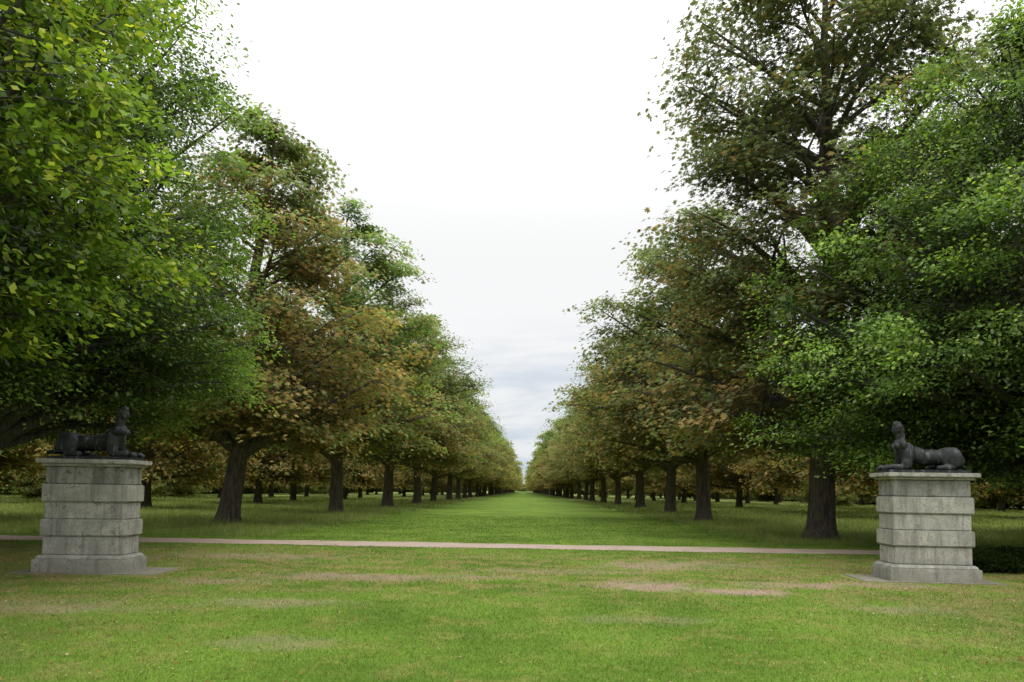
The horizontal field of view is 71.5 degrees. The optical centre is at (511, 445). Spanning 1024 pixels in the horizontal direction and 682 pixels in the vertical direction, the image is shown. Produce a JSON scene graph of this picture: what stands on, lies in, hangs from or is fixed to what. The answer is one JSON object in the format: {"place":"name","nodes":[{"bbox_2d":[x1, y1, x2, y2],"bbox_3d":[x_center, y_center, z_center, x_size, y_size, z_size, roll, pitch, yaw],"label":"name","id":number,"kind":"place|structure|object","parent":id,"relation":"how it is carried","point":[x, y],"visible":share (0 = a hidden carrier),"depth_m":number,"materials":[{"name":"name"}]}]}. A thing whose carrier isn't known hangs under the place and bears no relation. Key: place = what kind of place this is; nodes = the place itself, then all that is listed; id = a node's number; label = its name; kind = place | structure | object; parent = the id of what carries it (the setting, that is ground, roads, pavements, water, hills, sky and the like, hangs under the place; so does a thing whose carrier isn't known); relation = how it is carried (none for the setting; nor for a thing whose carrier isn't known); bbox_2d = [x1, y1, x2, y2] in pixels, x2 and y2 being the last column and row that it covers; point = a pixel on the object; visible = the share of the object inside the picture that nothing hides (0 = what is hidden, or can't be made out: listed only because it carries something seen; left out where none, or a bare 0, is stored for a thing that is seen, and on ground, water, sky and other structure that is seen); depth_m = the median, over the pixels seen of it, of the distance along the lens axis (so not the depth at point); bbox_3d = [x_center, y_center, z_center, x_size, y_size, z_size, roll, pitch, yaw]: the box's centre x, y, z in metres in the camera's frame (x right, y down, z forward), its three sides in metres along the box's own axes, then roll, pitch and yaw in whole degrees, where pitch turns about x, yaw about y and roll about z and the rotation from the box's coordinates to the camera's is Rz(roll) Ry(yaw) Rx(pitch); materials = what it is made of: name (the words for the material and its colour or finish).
{"place":"outdoors","nodes":[
{"label":"outdoors","id":0,"kind":"place"},
{"bbox_2d":[0,535,879,553],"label":"gravel path","id":1,"kind":"structure","parent":0,"point":[533,546],"depth_m":21.18,"materials":[{"name":"beige gravel"}]},
{"bbox_2d":[0,491,1023,681],"bbox_3d":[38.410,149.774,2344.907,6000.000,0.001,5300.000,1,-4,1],"label":"ground","id":2,"kind":"structure","parent":0,"point":[523,504],"depth_m":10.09,"materials":[{"name":"green plant"}]},
{"bbox_2d":[3,568,38,573],"bbox_3d":[-9.029,2.380,13.551,0.528,0.042,1.200,1,-4,-3],"label":"flag","id":3,"kind":"object","parent":2,"relation":"on","point":[25,571],"visible":0.32,"depth_m":13.11,"materials":[{"name":"stone"}]},
{"bbox_2d":[66,572,96,574],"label":"flag","id":4,"kind":"object","parent":2,"relation":"on","point":[81,573],"visible":0.27,"depth_m":13.08,"materials":[{"name":"stone"}]},
{"bbox_2d":[30,458,151,572],"bbox_3d":[-8.084,1.331,13.727,1.740,2.125,0.920,1,-4,-3],"label":"stone pedestal","id":5,"kind":"object","parent":2,"relation":"on","point":[92,521],"visible":1,"depth_m":13.39,"materials":[{"name":"stone"}]},
{"bbox_2d":[46,406,144,460],"bbox_3d":[-8.040,-0.253,13.816,1.634,1.054,0.591,1,-4,-3],"label":"sphinx statue","id":6,"kind":"object","parent":5,"relation":"on","point":[73,445],"visible":1,"depth_m":13.65,"materials":[{"name":"black stone"}]},
{"bbox_2d":[0,0,234,379],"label":"hornbeam tree","id":7,"kind":"object","parent":2,"relation":"on","point":[29,173],"visible":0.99,"depth_m":10.92,"materials":[{"name":"green plant"}]},
{"bbox_2d":[95,567,153,574],"bbox_3d":[-7.411,2.408,13.636,0.528,0.045,1.200,1,-4,-3],"label":"flag","id":8,"kind":"object","parent":2,"relation":"on","point":[122,573],"visible":0.35,"depth_m":13.13,"materials":[{"name":"stone"}]},
{"bbox_2d":[0,0,302,456],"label":"hornbeam tree","id":9,"kind":"object","parent":2,"relation":"on","point":[35,405],"visible":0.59,"depth_m":18.57,"materials":[{"name":"green plant"}]},
{"bbox_2d":[125,567,179,574],"bbox_3d":[-6.872,2.419,13.664,0.528,0.042,1.200,1,-4,-3],"label":"flag","id":10,"kind":"object","parent":2,"relation":"on","point":[156,570],"visible":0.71,"depth_m":13.57,"materials":[{"name":"stone"}]},
{"bbox_2d":[88,93,441,523],"bbox_3d":[-11.421,-5.715,32.440,16.559,18.909,17.406,1,-4,1],"label":"horse chestnut tree","id":11,"kind":"object","parent":2,"relation":"on","point":[240,438],"visible":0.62,"depth_m":30.79,"materials":[{"name":"green plant"}]},
{"bbox_2d":[210,197,472,512],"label":"horse chestnut tree","id":12,"kind":"object","parent":2,"relation":"on","point":[401,429],"visible":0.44,"depth_m":46.66,"materials":[{"name":"green plant"}]},
{"bbox_2d":[301,288,499,506],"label":"horse chestnut tree","id":13,"kind":"object","parent":2,"relation":"on","point":[449,393],"visible":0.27,"depth_m":63.90,"materials":[{"name":"green plant"}]},
{"bbox_2d":[353,315,504,503],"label":"horse chestnut tree","id":14,"kind":"object","parent":2,"relation":"on","point":[417,469],"visible":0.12,"depth_m":80.97,"materials":[{"name":"green plant"}]},
{"bbox_2d":[374,373,499,501],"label":"horse chestnut tree","id":15,"kind":"object","parent":2,"relation":"on","point":[435,472],"visible":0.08,"depth_m":97.14,"materials":[{"name":"green plant"}]},
{"bbox_2d":[407,379,515,499],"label":"horse chestnut tree","id":16,"kind":"object","parent":2,"relation":"on","point":[449,485],"visible":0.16,"depth_m":114.40,"materials":[{"name":"green plant"}]},
{"bbox_2d":[422,389,505,498],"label":"horse chestnut tree","id":17,"kind":"object","parent":2,"relation":"on","point":[458,484],"visible":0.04,"depth_m":130.96,"materials":[{"name":"green plant"}]},
{"bbox_2d":[442,424,512,497],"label":"horse chestnut tree","id":18,"kind":"object","parent":2,"relation":"on","point":[502,459],"visible":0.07,"depth_m":146.72,"materials":[{"name":"green plant"}]},
{"bbox_2d":[467,416,511,496],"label":"horse chestnut tree","id":19,"kind":"object","parent":2,"relation":"on","point":[470,488],"visible":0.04,"depth_m":163.48,"materials":[{"name":"green plant"}]},
{"bbox_2d":[0,292,1023,511],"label":"woodland trees","id":20,"kind":"object","parent":2,"relation":"on","point":[774,481],"visible":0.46,"depth_m":72.28,"materials":[{"name":"green plant"}]},
{"bbox_2d":[0,493,1023,548],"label":"meadow grass","id":21,"kind":"structure","parent":2,"relation":"on","point":[294,517],"depth_m":41.38,"materials":[{"name":"green plant"}]},
{"bbox_2d":[0,541,1023,681],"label":"fallen leaves","id":22,"kind":"object","parent":2,"relation":"on","point":[462,611],"visible":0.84,"depth_m":8.92,"materials":[{"name":"brown plant"}]},
{"bbox_2d":[444,415,599,497],"bbox_3d":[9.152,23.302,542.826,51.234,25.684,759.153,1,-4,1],"label":"distant avenue trees","id":23,"kind":"object","parent":2,"relation":"on","point":[512,480],"visible":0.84,"depth_m":207.29,"materials":[{"name":"green plant"}]},
{"bbox_2d":[487,483,562,491],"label":"distant treeline","id":24,"kind":"object","parent":2,"relation":"on","point":[523,489],"visible":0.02,"depth_m":1234.96,"materials":[{"name":"green plant"}]},
{"bbox_2d":[533,409,613,498],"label":"horse chestnut tree","id":25,"kind":"object","parent":2,"relation":"on","point":[577,481],"visible":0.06,"depth_m":158.90,"materials":[{"name":"green plant"}]},
{"bbox_2d":[546,421,614,499],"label":"horse chestnut tree","id":26,"kind":"object","parent":2,"relation":"on","point":[586,482],"visible":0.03,"depth_m":142.27,"materials":[{"name":"green plant"}]},
{"bbox_2d":[546,383,623,502],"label":"horse chestnut tree","id":27,"kind":"object","parent":2,"relation":"on","point":[603,490],"visible":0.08,"depth_m":109.34,"materials":[{"name":"green plant"}]},
{"bbox_2d":[539,391,633,500],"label":"horse chestnut tree","id":28,"kind":"object","parent":2,"relation":"on","point":[592,490],"visible":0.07,"depth_m":125.48,"materials":[{"name":"green plant"}]},
{"bbox_2d":[555,381,664,504],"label":"horse chestnut tree","id":29,"kind":"object","parent":2,"relation":"on","point":[617,475],"visible":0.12,"depth_m":92.94,"materials":[{"name":"green plant"}]},
{"bbox_2d":[541,321,716,507],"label":"horse chestnut tree","id":30,"kind":"object","parent":2,"relation":"on","point":[638,472],"visible":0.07,"depth_m":75.99,"materials":[{"name":"green plant"}]},
{"bbox_2d":[565,289,773,512],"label":"horse chestnut tree","id":31,"kind":"object","parent":2,"relation":"on","point":[669,466],"visible":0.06,"depth_m":59.10,"materials":[{"name":"green plant"}]},
{"bbox_2d":[542,198,810,521],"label":"horse chestnut tree","id":32,"kind":"object","parent":2,"relation":"on","point":[634,419],"visible":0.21,"depth_m":42.32,"materials":[{"name":"green plant"}]},
{"bbox_2d":[581,0,1023,539],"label":"horse chestnut tree","id":33,"kind":"object","parent":2,"relation":"on","point":[751,150],"visible":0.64,"depth_m":26.61,"materials":[{"name":"green plant"}]},
{"bbox_2d":[704,0,1023,503],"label":"hornbeam tree","id":34,"kind":"object","parent":2,"relation":"on","point":[970,404],"visible":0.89,"depth_m":18.33,"materials":[{"name":"green plant"}]},
{"bbox_2d":[843,574,893,582],"bbox_3d":[7.123,2.667,14.268,0.508,0.042,1.200,1,-4,5],"label":"flag","id":35,"kind":"object","parent":2,"relation":"on","point":[867,578],"visible":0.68,"depth_m":14.17,"materials":[{"name":"stone"}]},
{"bbox_2d":[871,575,921,582],"bbox_3d":[7.641,2.671,14.223,0.508,0.045,1.200,1,-4,5],"label":"flag","id":36,"kind":"object","parent":2,"relation":"on","point":[901,582],"visible":0.37,"depth_m":13.71,"materials":[{"name":"stone"}]},
{"bbox_2d":[869,472,982,582],"bbox_3d":[8.286,1.612,14.293,1.740,2.125,0.920,1,-4,5],"label":"stone pedestal","id":37,"kind":"object","parent":2,"relation":"on","point":[925,532],"visible":1,"depth_m":13.96,"materials":[{"name":"stone"}]},
{"bbox_2d":[876,421,970,472],"bbox_3d":[8.293,0.029,14.407,1.634,1.054,0.591,1,-4,5],"label":"sphinx statue","id":38,"kind":"object","parent":37,"relation":"on","point":[941,460],"visible":1,"depth_m":14.22,"materials":[{"name":"black stone"}]},
{"bbox_2d":[918,581,949,583],"bbox_3d":[8.159,2.677,14.178,0.508,0.042,1.200,1,-4,5],"label":"flag","id":39,"kind":"object","parent":2,"relation":"on","point":[934,582],"visible":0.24,"depth_m":13.65,"materials":[{"name":"stone"}]},
{"bbox_2d":[947,582,978,584],"bbox_3d":[8.678,2.680,14.133,0.508,0.045,1.200,1,-4,5],"label":"flag","id":40,"kind":"object","parent":2,"relation":"on","point":[971,583],"visible":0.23,"depth_m":13.57,"materials":[{"name":"stone"}]},
{"bbox_2d":[977,580,1005,584],"bbox_3d":[9.195,2.687,14.088,0.508,0.042,1.200,1,-4,5],"label":"flag","id":41,"kind":"object","parent":2,"relation":"on","point":[986,582],"visible":0.31,"depth_m":13.64,"materials":[{"name":"stone"}]},
{"bbox_2d":[972,548,1023,573],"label":"shrub","id":42,"kind":"object","parent":2,"relation":"on","point":[989,561],"visible":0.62,"depth_m":15.60,"materials":[{"name":"green plant"}]},
{"bbox_2d":[988,545,1023,571],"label":"shrub","id":43,"kind":"object","parent":2,"relation":"on","point":[1019,551],"visible":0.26,"depth_m":16.47,"materials":[{"name":"green plant"}]},
{"bbox_2d":[3,0,1023,483],"label":"sky","id":44,"kind":"structure","parent":0,"point":[506,141],"materials":[{"name":"white"}]}
]}

